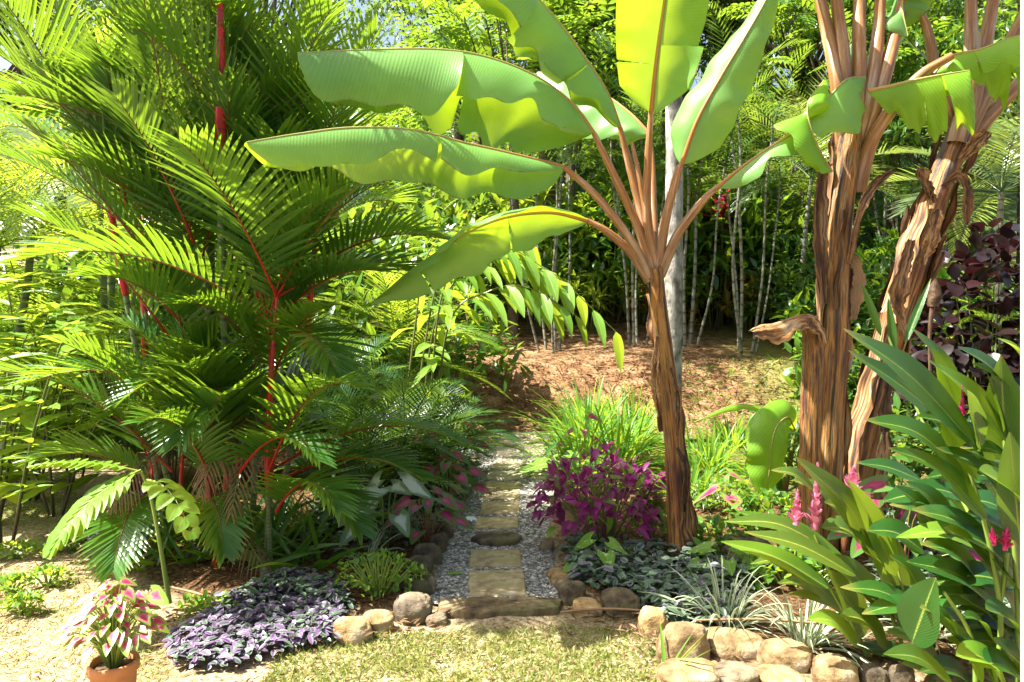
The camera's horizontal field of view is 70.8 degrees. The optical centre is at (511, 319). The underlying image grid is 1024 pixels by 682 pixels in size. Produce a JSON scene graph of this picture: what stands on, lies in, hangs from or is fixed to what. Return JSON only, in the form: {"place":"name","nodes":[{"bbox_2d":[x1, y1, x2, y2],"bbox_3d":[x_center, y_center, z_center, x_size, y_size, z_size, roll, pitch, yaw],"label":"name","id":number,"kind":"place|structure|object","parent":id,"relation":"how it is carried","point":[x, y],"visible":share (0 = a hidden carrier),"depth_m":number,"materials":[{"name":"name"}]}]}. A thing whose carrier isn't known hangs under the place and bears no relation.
{"place":"outdoors","nodes":[
{"label":"outdoors","id":0,"kind":"place"},
{"bbox_2d":[0,480,661,681],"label":"lawn grass","id":1,"kind":"structure","parent":0,"point":[565,655],"depth_m":3.41,"materials":[{"name":"plant"}]},
{"bbox_2d":[292,429,486,552],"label":"plant","id":2,"kind":"object","parent":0,"point":[478,462],"visible":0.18,"depth_m":5.53,"materials":[{"name":"green plant"}]},
{"bbox_2d":[430,432,557,603],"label":"gravel path","id":3,"kind":"structure","parent":0,"point":[437,572],"depth_m":4.95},
{"bbox_2d":[468,549,521,568],"bbox_3d":[-0.109,1.598,4.792,0.353,0.044,0.355,0,0,0],"label":"stepping stone","id":4,"kind":"object","parent":3,"relation":"on","point":[495,558],"visible":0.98,"depth_m":4.76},
{"bbox_2d":[467,570,527,596],"bbox_3d":[-0.090,1.598,4.348,0.363,0.045,0.422,0,0,0],"label":"stepping stone","id":5,"kind":"object","parent":3,"relation":"on","point":[502,583],"visible":0.96,"depth_m":4.31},
{"bbox_2d":[0,0,1014,88],"label":"sky","id":6,"kind":"structure","parent":0,"point":[4,64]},
{"bbox_2d":[0,87,1016,681],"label":"ground","id":7,"kind":"structure","parent":0,"point":[184,577],"depth_m":5.39,"materials":[{"name":"soil"}]},
{"bbox_2d":[0,281,106,520],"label":"ginger plant","id":8,"kind":"object","parent":7,"relation":"on","point":[11,468],"visible":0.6,"depth_m":5.57,"materials":[{"name":"green plant"}]},
{"bbox_2d":[0,278,122,549],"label":"ginger plant","id":9,"kind":"object","parent":7,"relation":"on","point":[33,423],"visible":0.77,"depth_m":5.09,"materials":[{"name":"green plant"}]},
{"bbox_2d":[0,272,127,501],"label":"ginger plant","id":10,"kind":"object","parent":7,"relation":"on","point":[54,385],"visible":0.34,"depth_m":6.22,"materials":[{"name":"green plant"}]},
{"bbox_2d":[0,310,140,516],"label":"ginger plant","id":11,"kind":"object","parent":7,"relation":"on","point":[72,485],"visible":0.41,"depth_m":5.89,"materials":[{"name":"green plant"}]},
{"bbox_2d":[0,192,152,374],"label":"broadleaf shrub","id":12,"kind":"object","parent":7,"relation":"on","point":[80,293],"visible":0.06,"depth_m":10.52,"materials":[{"name":"green plant"}]},
{"bbox_2d":[3,300,162,481],"bbox_3d":[-4.242,0.702,7.067,1.460,1.783,1.267,0,0,0],"label":"ginger plant","id":13,"kind":"object","parent":7,"relation":"on","point":[76,396],"visible":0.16,"depth_m":7.04,"materials":[{"name":"green plant"}]},
{"bbox_2d":[0,11,168,470],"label":"yellow cane palm","id":14,"kind":"object","parent":7,"relation":"on","point":[16,216],"visible":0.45,"depth_m":7.35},
{"bbox_2d":[0,0,177,456],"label":"yellow cane palm","id":15,"kind":"object","parent":7,"relation":"on","point":[104,300],"visible":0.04,"depth_m":8.21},
{"bbox_2d":[2,0,182,261],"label":"broadleaf tree","id":16,"kind":"object","parent":7,"relation":"on","point":[88,22],"visible":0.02,"depth_m":12.04,"materials":[{"name":"green plant"}]},
{"bbox_2d":[0,550,196,681],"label":"dry twigs","id":17,"kind":"object","parent":7,"relation":"on","point":[145,653],"visible":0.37,"depth_m":3.61,"materials":[{"name":"plant"}]},
{"bbox_2d":[0,207,203,435],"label":"broadleaf shrub","id":18,"kind":"object","parent":7,"relation":"on","point":[62,263],"visible":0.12,"depth_m":9.21,"materials":[{"name":"green plant"}]},
{"bbox_2d":[52,577,169,681],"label":"potted caladium","id":19,"kind":"object","parent":7,"relation":"on","point":[117,659],"visible":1,"depth_m":2.91,"materials":[{"name":"plant"}]},
{"bbox_2d":[27,458,199,603],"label":"split leaf plant","id":20,"kind":"object","parent":7,"relation":"on","point":[92,502],"visible":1,"depth_m":3.64,"materials":[{"name":"plant"}]},
{"bbox_2d":[0,251,378,458],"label":"undergrowth","id":21,"kind":"object","parent":7,"relation":"on","point":[76,420],"visible":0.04,"depth_m":9.58,"materials":[{"name":"green plant"}]},
{"bbox_2d":[0,0,478,585],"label":"red stemmed palm","id":22,"kind":"object","parent":7,"relation":"on","point":[222,82],"visible":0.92,"depth_m":4.46,"materials":[{"name":"green plant"}]},
{"bbox_2d":[162,585,351,669],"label":"violet groundcover","id":23,"kind":"object","parent":7,"relation":"on","point":[194,651],"visible":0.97,"depth_m":3.57,"materials":[{"name":"plant"}]},
{"bbox_2d":[213,567,356,610],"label":"silver groundcover","id":24,"kind":"object","parent":7,"relation":"on","point":[295,581],"visible":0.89,"depth_m":4.04,"materials":[{"name":"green plant"}]},
{"bbox_2d":[0,527,654,681],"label":"fallen leaves","id":25,"kind":"object","parent":7,"relation":"on","point":[486,639],"depth_m":3.44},
{"bbox_2d":[233,197,433,347],"bbox_3d":[-2.794,-0.593,11.044,3.336,3.002,3.368,0,0,-28],"label":"broadleaf shrub","id":26,"kind":"object","parent":7,"relation":"on","point":[366,208],"visible":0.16,"depth_m":10.56,"materials":[{"name":"green plant"}]},
{"bbox_2d":[266,314,427,473],"bbox_3d":[-1.849,0.787,7.284,1.780,1.721,1.927,0,0,13],"label":"dwarf palm","id":27,"kind":"object","parent":7,"relation":"on","point":[398,368],"visible":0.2,"depth_m":7.27,"materials":[{"name":"green plant"}]},
{"bbox_2d":[333,616,372,645],"bbox_3d":[-0.797,1.580,3.619,0.205,0.163,0.168,0,0,0],"label":"edging stone","id":28,"kind":"object","parent":7,"relation":"on","point":[354,630],"visible":0.7,"depth_m":3.56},
{"bbox_2d":[274,373,452,500],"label":"dwarf palm","id":29,"kind":"object","parent":7,"relation":"on","point":[360,405],"visible":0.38,"depth_m":6.00,"materials":[{"name":"plant"}]},
{"bbox_2d":[274,412,469,526],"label":"fern like palm","id":30,"kind":"object","parent":7,"relation":"on","point":[386,469],"visible":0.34,"depth_m":5.77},
{"bbox_2d":[328,547,431,599],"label":"green herb","id":31,"kind":"object","parent":7,"relation":"on","point":[377,583],"visible":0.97,"depth_m":4.10,"materials":[{"name":"green plant"}]},
{"bbox_2d":[338,470,431,547],"bbox_3d":[-0.889,1.327,4.882,0.548,0.548,0.557,0,0,17],"label":"caladium","id":32,"kind":"object","parent":7,"relation":"on","point":[410,485],"visible":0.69,"depth_m":4.92,"materials":[{"name":"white plant"}]},
{"bbox_2d":[295,267,487,412],"bbox_3d":[-1.616,0.459,9.601,2.694,2.401,2.669,0,0,38],"label":"broadleaf shrub","id":33,"kind":"object","parent":7,"relation":"on","point":[456,347],"visible":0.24,"depth_m":9.22,"materials":[{"name":"green plant"}]},
{"bbox_2d":[300,359,502,473],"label":"dwarf palm","id":34,"kind":"object","parent":7,"relation":"on","point":[407,385],"visible":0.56,"depth_m":6.23,"materials":[{"name":"plant"}]},
{"bbox_2d":[300,263,509,442],"bbox_3d":[-1.378,0.472,9.022,2.798,2.376,2.890,0,0,0],"label":"yellow cane palm","id":35,"kind":"object","parent":7,"relation":"on","point":[395,341],"visible":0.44,"depth_m":8.72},
{"bbox_2d":[393,592,432,625],"bbox_3d":[-0.531,1.555,3.852,0.211,0.181,0.170,0,0,0],"label":"edging stone","id":36,"kind":"object","parent":7,"relation":"on","point":[410,606],"visible":0.81,"depth_m":3.79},
{"bbox_2d":[379,482,472,544],"bbox_3d":[-0.607,1.385,5.055,0.678,0.434,0.660,0,0,0],"label":"caladium","id":37,"kind":"object","parent":7,"relation":"on","point":[449,502],"visible":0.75,"depth_m":5.01,"materials":[{"name":"pink plant"}]},
{"bbox_2d":[340,0,523,206],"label":"dark tree","id":38,"kind":"object","parent":7,"relation":"on","point":[406,12],"visible":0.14,"depth_m":18.86,"materials":[{"name":"green plant"}]},
{"bbox_2d":[365,198,505,324],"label":"broadleaf shrub","id":39,"kind":"object","parent":7,"relation":"on","point":[429,208],"visible":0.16,"depth_m":13.16,"materials":[{"name":"green plant"}]},
{"bbox_2d":[393,183,499,265],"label":"dark shrub","id":40,"kind":"object","parent":7,"relation":"on","point":[463,204],"visible":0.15,"depth_m":16.53,"materials":[{"name":"green plant"}]},
{"bbox_2d":[369,367,532,480],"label":"dwarf palm","id":41,"kind":"object","parent":7,"relation":"on","point":[448,387],"visible":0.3,"depth_m":7.01,"materials":[{"name":"plant"}]},
{"bbox_2d":[372,277,533,413],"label":"broadleaf shrub","id":42,"kind":"object","parent":7,"relation":"on","point":[483,351],"visible":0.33,"depth_m":10.41,"materials":[{"name":"green plant"}]},
{"bbox_2d":[415,447,491,506],"bbox_3d":[-0.585,1.336,5.990,0.659,0.532,0.661,0,0,-41],"label":"caladium","id":43,"kind":"object","parent":7,"relation":"on","point":[443,468],"visible":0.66,"depth_m":5.96,"materials":[{"name":"pink plant"}]},
{"bbox_2d":[436,596,561,619],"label":"kerb slab","id":44,"kind":"structure","parent":7,"relation":"on","point":[482,607],"depth_m":3.91,"materials":[{"name":"brown stone"}]},
{"bbox_2d":[385,231,623,479],"bbox_3d":[-0.123,0.352,7.098,2.494,2.520,1.364,0,0,0],"label":"ginger plant","id":45,"kind":"object","parent":7,"relation":"on","point":[533,271],"visible":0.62,"depth_m":6.90,"materials":[{"name":"green plant"}]},
{"bbox_2d":[374,0,636,336],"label":"feather leaved tree","id":46,"kind":"object","parent":7,"relation":"on","point":[560,9],"visible":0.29,"depth_m":13.06,"materials":[{"name":"green plant"}]},
{"bbox_2d":[98,377,957,666],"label":"leaf litter","id":47,"kind":"object","parent":7,"relation":"on","point":[363,611],"visible":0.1,"depth_m":3.79,"materials":[{"name":"plant"}]},
{"bbox_2d":[444,80,628,352],"bbox_3d":[0.680,-1.984,12.598,3.498,5.200,2.955,0,0,-39],"label":"slender palm","id":48,"kind":"object","parent":7,"relation":"on","point":[553,327],"visible":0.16,"depth_m":12.53,"materials":[{"name":"plant"}]},
{"bbox_2d":[244,0,865,557],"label":"banana plant","id":49,"kind":"object","parent":7,"relation":"on","point":[562,98],"visible":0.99,"depth_m":4.46,"materials":[{"name":"green plant"}]},
{"bbox_2d":[509,173,613,314],"bbox_3d":[1.128,-1.631,15.728,2.980,3.146,3.034,0,0,-18],"label":"dracaena","id":50,"kind":"object","parent":7,"relation":"on","point":[541,199],"visible":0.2,"depth_m":15.15,"materials":[{"name":"green plant"}]},
{"bbox_2d":[435,0,714,304],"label":"feather leaved tree","id":51,"kind":"object","parent":7,"relation":"on","point":[607,8],"visible":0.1,"depth_m":14.63,"materials":[{"name":"green plant"}]},
{"bbox_2d":[360,315,799,437],"bbox_3d":[1.421,0.772,12.293,9.228,1.776,5.947,0,0,0],"label":"dry straw","id":52,"kind":"object","parent":7,"relation":"on","point":[642,326],"visible":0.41,"depth_m":12.07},
{"bbox_2d":[499,399,661,484],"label":"strap leaved plant","id":53,"kind":"object","parent":7,"relation":"on","point":[562,450],"visible":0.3,"depth_m":7.29,"materials":[{"name":"green plant"}]},
{"bbox_2d":[500,372,685,463],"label":"strap leaved plant","id":54,"kind":"object","parent":7,"relation":"on","point":[578,426],"visible":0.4,"depth_m":8.37,"materials":[{"name":"green plant"}]},
{"bbox_2d":[563,259,622,333],"bbox_3d":[1.403,-0.448,13.658,1.402,1.480,1.428,0,0,27],"label":"dracaena","id":55,"kind":"object","parent":7,"relation":"on","point":[588,289],"visible":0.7,"depth_m":13.52,"materials":[{"name":"green plant"}]},
{"bbox_2d":[523,440,665,542],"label":"purple shrub","id":56,"kind":"object","parent":7,"relation":"on","point":[632,478],"visible":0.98,"depth_m":4.91,"materials":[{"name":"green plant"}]},
{"bbox_2d":[403,351,797,440],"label":"bank litter","id":57,"kind":"object","parent":7,"relation":"on","point":[622,388],"visible":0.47,"depth_m":11.40,"materials":[{"name":"brown plant"}]},
{"bbox_2d":[519,386,720,485],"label":"strap leaved plant","id":58,"kind":"object","parent":7,"relation":"on","point":[637,444],"visible":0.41,"depth_m":7.49,"materials":[{"name":"green plant"}]},
{"bbox_2d":[601,587,642,619],"bbox_3d":[0.604,1.569,3.923,0.238,0.189,0.196,0,0,0],"label":"edging stone","id":59,"kind":"object","parent":7,"relation":"on","point":[616,597],"visible":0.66,"depth_m":3.87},
{"bbox_2d":[297,92,947,321],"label":"undergrowth","id":60,"kind":"object","parent":7,"relation":"on","point":[375,120],"visible":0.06,"depth_m":20.15,"materials":[{"name":"green plant"}]},
{"bbox_2d":[542,177,702,323],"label":"broadleaf shrub","id":61,"kind":"object","parent":7,"relation":"on","point":[598,276],"visible":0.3,"depth_m":13.99,"materials":[{"name":"green plant"}]},
{"bbox_2d":[559,377,703,453],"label":"strap leaved plant","id":62,"kind":"object","parent":7,"relation":"on","point":[641,415],"visible":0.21,"depth_m":8.87,"materials":[{"name":"green plant"}]},
{"bbox_2d":[559,29,720,346],"bbox_3d":[1.991,-2.135,12.534,3.311,5.299,3.568,0,0,39],"label":"slender palm","id":63,"kind":"object","parent":7,"relation":"on","point":[634,324],"visible":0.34,"depth_m":12.62,"materials":[{"name":"plant"}]},
{"bbox_2d":[567,139,717,297],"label":"broadleaf shrub","id":64,"kind":"object","parent":7,"relation":"on","point":[598,177],"visible":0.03,"depth_m":15.43,"materials":[{"name":"green plant"}]},
{"bbox_2d":[556,527,754,626],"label":"silver groundcover","id":65,"kind":"object","parent":7,"relation":"on","point":[651,572],"visible":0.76,"depth_m":4.23,"materials":[{"name":"green plant"}]},
{"bbox_2d":[602,241,720,318],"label":"broadleaf shrub","id":66,"kind":"object","parent":7,"relation":"on","point":[700,283],"visible":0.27,"depth_m":13.74,"materials":[{"name":"green plant"}]},
{"bbox_2d":[661,95,682,439],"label":"pale trunked tree","id":67,"kind":"object","parent":7,"relation":"on","point":[673,280],"visible":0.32,"depth_m":9.10,"materials":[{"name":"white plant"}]},
{"bbox_2d":[656,621,709,663],"bbox_3d":[0.795,1.552,3.363,0.246,0.273,0.159,0,0,0],"label":"edging stone","id":68,"kind":"object","parent":7,"relation":"on","point":[676,635],"visible":0.62,"depth_m":3.31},
{"bbox_2d":[656,658,719,681],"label":"edging stone","id":69,"kind":"object","parent":7,"relation":"on","point":[693,670],"visible":0.99,"depth_m":3.14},
{"bbox_2d":[580,88,801,346],"bbox_3d":[3.172,-1.908,12.769,3.776,4.824,3.365,0,0,-3],"label":"slender palm","id":70,"kind":"object","parent":7,"relation":"on","point":[691,325],"visible":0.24,"depth_m":12.59,"materials":[{"name":"plant"}]},
{"bbox_2d":[603,158,782,317],"bbox_3d":[3.791,-1.690,15.223,3.781,3.402,3.817,0,0,-41],"label":"broadleaf shrub","id":71,"kind":"object","parent":7,"relation":"on","point":[712,233],"visible":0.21,"depth_m":14.19,"materials":[{"name":"green plant"}]},
{"bbox_2d":[652,420,745,476],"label":"strap leaved plant","id":72,"kind":"object","parent":7,"relation":"on","point":[709,451],"visible":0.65,"depth_m":7.52,"materials":[{"name":"green plant"}]},
{"bbox_2d":[663,513,757,555],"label":"green herb","id":73,"kind":"object","parent":7,"relation":"on","point":[714,521],"visible":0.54,"depth_m":4.73,"materials":[{"name":"green plant"}]},
{"bbox_2d":[686,247,749,331],"bbox_3d":[3.882,-0.581,14.226,1.606,1.665,1.578,0,0,5],"label":"dracaena","id":74,"kind":"object","parent":7,"relation":"on","point":[707,289],"visible":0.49,"depth_m":14.03,"materials":[{"name":"green plant"}]},
{"bbox_2d":[690,470,752,508],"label":"green herb","id":75,"kind":"object","parent":7,"relation":"on","point":[739,484],"visible":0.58,"depth_m":5.97,"materials":[{"name":"green plant"}]},
{"bbox_2d":[646,555,807,639],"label":"striped tuft","id":76,"kind":"object","parent":7,"relation":"on","point":[743,603],"visible":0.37,"depth_m":3.67,"materials":[{"name":"green plant"}]},
{"bbox_2d":[705,627,763,660],"bbox_3d":[1.058,1.563,3.430,0.309,0.166,0.218,0,0,0],"label":"edging stone","id":77,"kind":"object","parent":7,"relation":"on","point":[725,644],"visible":0.66,"depth_m":3.36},
{"bbox_2d":[655,1,830,355],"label":"slender palm","id":78,"kind":"object","parent":7,"relation":"on","point":[736,295],"visible":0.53,"depth_m":12.27,"materials":[{"name":"plant"}]},
{"bbox_2d":[683,185,802,321],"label":"broadleaf shrub","id":79,"kind":"object","parent":7,"relation":"on","point":[758,219],"visible":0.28,"depth_m":14.01,"materials":[{"name":"green plant"}]},
{"bbox_2d":[694,400,796,505],"bbox_3d":[1.935,1.126,5.687,0.997,0.960,0.334,0,0,-28],"label":"banana sucker","id":80,"kind":"object","parent":7,"relation":"on","point":[772,425],"visible":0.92,"depth_m":5.62,"materials":[{"name":"green plant"}]},
{"bbox_2d":[715,255,790,334],"bbox_3d":[4.532,-0.504,14.014,1.528,1.625,1.661,0,0,-41],"label":"croton","id":81,"kind":"object","parent":7,"relation":"on","point":[727,299],"visible":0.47,"depth_m":13.76,"materials":[{"name":"green plant"}]},
{"bbox_2d":[722,486,794,530],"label":"green herb","id":82,"kind":"object","parent":7,"relation":"on","point":[752,502],"visible":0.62,"depth_m":5.34,"materials":[{"name":"green plant"}]},
{"bbox_2d":[729,261,815,323],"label":"dark shrub","id":83,"kind":"object","parent":7,"relation":"on","point":[764,288],"visible":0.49,"depth_m":13.19,"materials":[{"name":"green plant"}]},
{"bbox_2d":[729,232,815,305],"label":"dark shrub","id":84,"kind":"object","parent":7,"relation":"on","point":[787,238],"visible":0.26,"depth_m":13.59,"materials":[{"name":"green plant"}]},
{"bbox_2d":[683,148,867,305],"bbox_3d":[5.401,-1.869,15.464,4.003,3.602,4.041,0,0,42],"label":"broadleaf shrub","id":85,"kind":"object","parent":7,"relation":"on","point":[784,195],"visible":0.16,"depth_m":14.55,"materials":[{"name":"green plant"}]},
{"bbox_2d":[757,638,812,673],"bbox_3d":[1.254,1.568,3.309,0.245,0.161,0.185,0,0,0],"label":"edging stone","id":86,"kind":"object","parent":7,"relation":"on","point":[794,654],"visible":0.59,"depth_m":3.26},
{"bbox_2d":[736,543,833,591],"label":"green herb","id":87,"kind":"object","parent":7,"relation":"on","point":[769,578],"visible":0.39,"depth_m":4.18,"materials":[{"name":"green plant"}]},
{"bbox_2d":[735,571,890,668],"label":"striped tuft","id":88,"kind":"object","parent":7,"relation":"on","point":[809,636],"visible":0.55,"depth_m":3.49,"materials":[{"name":"green plant"}]},
{"bbox_2d":[721,456,914,656],"bbox_3d":[1.442,1.167,3.312,1.009,1.138,0.333,0,0,-8],"label":"ginger plant","id":89,"kind":"object","parent":7,"relation":"on","point":[851,503],"visible":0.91,"depth_m":3.29,"materials":[{"name":"green plant"}]},
{"bbox_2d":[686,26,953,343],"bbox_3d":[5.476,-2.122,12.793,4.413,5.231,4.377,0,0,0],"label":"tall palm","id":90,"kind":"object","parent":7,"relation":"on","point":[808,208],"visible":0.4,"depth_m":12.96,"materials":[{"name":"plant"}]},
{"bbox_2d":[769,253,885,325],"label":"dark shrub","id":91,"kind":"object","parent":7,"relation":"on","point":[811,271],"visible":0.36,"depth_m":12.39,"materials":[{"name":"green plant"}]},
{"bbox_2d":[696,0,959,240],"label":"dark tree","id":92,"kind":"object","parent":7,"relation":"on","point":[771,46],"visible":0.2,"depth_m":16.83,"materials":[{"name":"green plant"}]},
{"bbox_2d":[682,353,982,499],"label":"rough grass","id":93,"kind":"structure","parent":7,"relation":"on","point":[743,444],"depth_m":10.94,"materials":[{"name":"green plant"}]},
{"bbox_2d":[811,653,859,681],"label":"edging stone","id":94,"kind":"object","parent":7,"relation":"on","point":[830,667],"visible":0.99,"depth_m":3.14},
{"bbox_2d":[718,0,956,178],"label":"feather leaved tree","id":95,"kind":"object","parent":7,"relation":"on","point":[806,26],"visible":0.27,"depth_m":14.64,"materials":[{"name":"green plant"}]},
{"bbox_2d":[750,0,974,567],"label":"banana plant","id":96,"kind":"object","parent":7,"relation":"on","point":[825,429],"visible":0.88,"depth_m":4.62,"materials":[{"name":"brown plant"}]},
{"bbox_2d":[764,112,989,284],"bbox_3d":[7.455,-2.210,14.513,3.776,4.824,3.365,0,0,-12],"label":"slender palm","id":97,"kind":"object","parent":7,"relation":"on","point":[882,161],"visible":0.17,"depth_m":14.34,"materials":[{"name":"plant"}]},
{"bbox_2d":[756,0,1017,272],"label":"leaved tree","id":98,"kind":"object","parent":7,"relation":"on","point":[891,222],"visible":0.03,"depth_m":15.92,"materials":[{"name":"green plant"}]},
{"bbox_2d":[769,274,1013,425],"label":"undergrowth","id":99,"kind":"object","parent":7,"relation":"on","point":[863,328],"visible":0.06,"depth_m":11.66,"materials":[{"name":"green plant"}]},
{"bbox_2d":[827,475,983,570],"bbox_3d":[2.333,1.277,4.281,0.832,0.651,0.833,0,0,0],"label":"caladium","id":100,"kind":"object","parent":7,"relation":"on","point":[875,483],"visible":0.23,"depth_m":4.36,"materials":[{"name":"pink plant"}]},
{"bbox_2d":[873,392,940,510],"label":"dark shrub","id":101,"kind":"object","parent":7,"relation":"on","point":[915,466],"visible":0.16,"depth_m":5.81,"materials":[{"name":"green plant"}]},
{"bbox_2d":[854,226,969,318],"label":"broadleaf shrub","id":102,"kind":"object","parent":7,"relation":"on","point":[882,245],"visible":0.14,"depth_m":12.85,"materials":[{"name":"green plant"}]},
{"bbox_2d":[823,0,1019,310],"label":"broadleaf tree","id":103,"kind":"object","parent":7,"relation":"on","point":[955,42],"visible":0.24,"depth_m":13.01,"materials":[{"name":"green plant"}]},
{"bbox_2d":[840,279,1019,681],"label":"ginger plant","id":104,"kind":"object","parent":7,"relation":"on","point":[984,524],"visible":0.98,"depth_m":3.02,"materials":[{"name":"green plant"}]},
{"bbox_2d":[841,0,1019,551],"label":"banana plant","id":105,"kind":"object","parent":7,"relation":"on","point":[929,215],"visible":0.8,"depth_m":4.87,"materials":[{"name":"brown plant"}]},
{"bbox_2d":[868,36,1019,351],"bbox_3d":[6.545,-1.192,9.525,4.373,5.703,4.172,0,0,0],"label":"tall palm","id":106,"kind":"object","parent":7,"relation":"on","point":[1012,127],"visible":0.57,"depth_m":9.48,"materials":[{"name":"plant"}]},
{"bbox_2d":[891,216,1019,486],"bbox_3d":[4.373,0.330,6.578,1.992,2.537,1.424,0,0,0],"label":"maroon shrub","id":107,"kind":"object","parent":7,"relation":"on","point":[1003,242],"visible":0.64,"depth_m":6.43,"materials":[{"name":"purple plant"}]},
{"bbox_2d":[1020,0,1023,681],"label":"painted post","id":108,"kind":"object","parent":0,"point":[1021,340],"visible":1,"depth_m":2.34,"materials":[{"name":"paint"}]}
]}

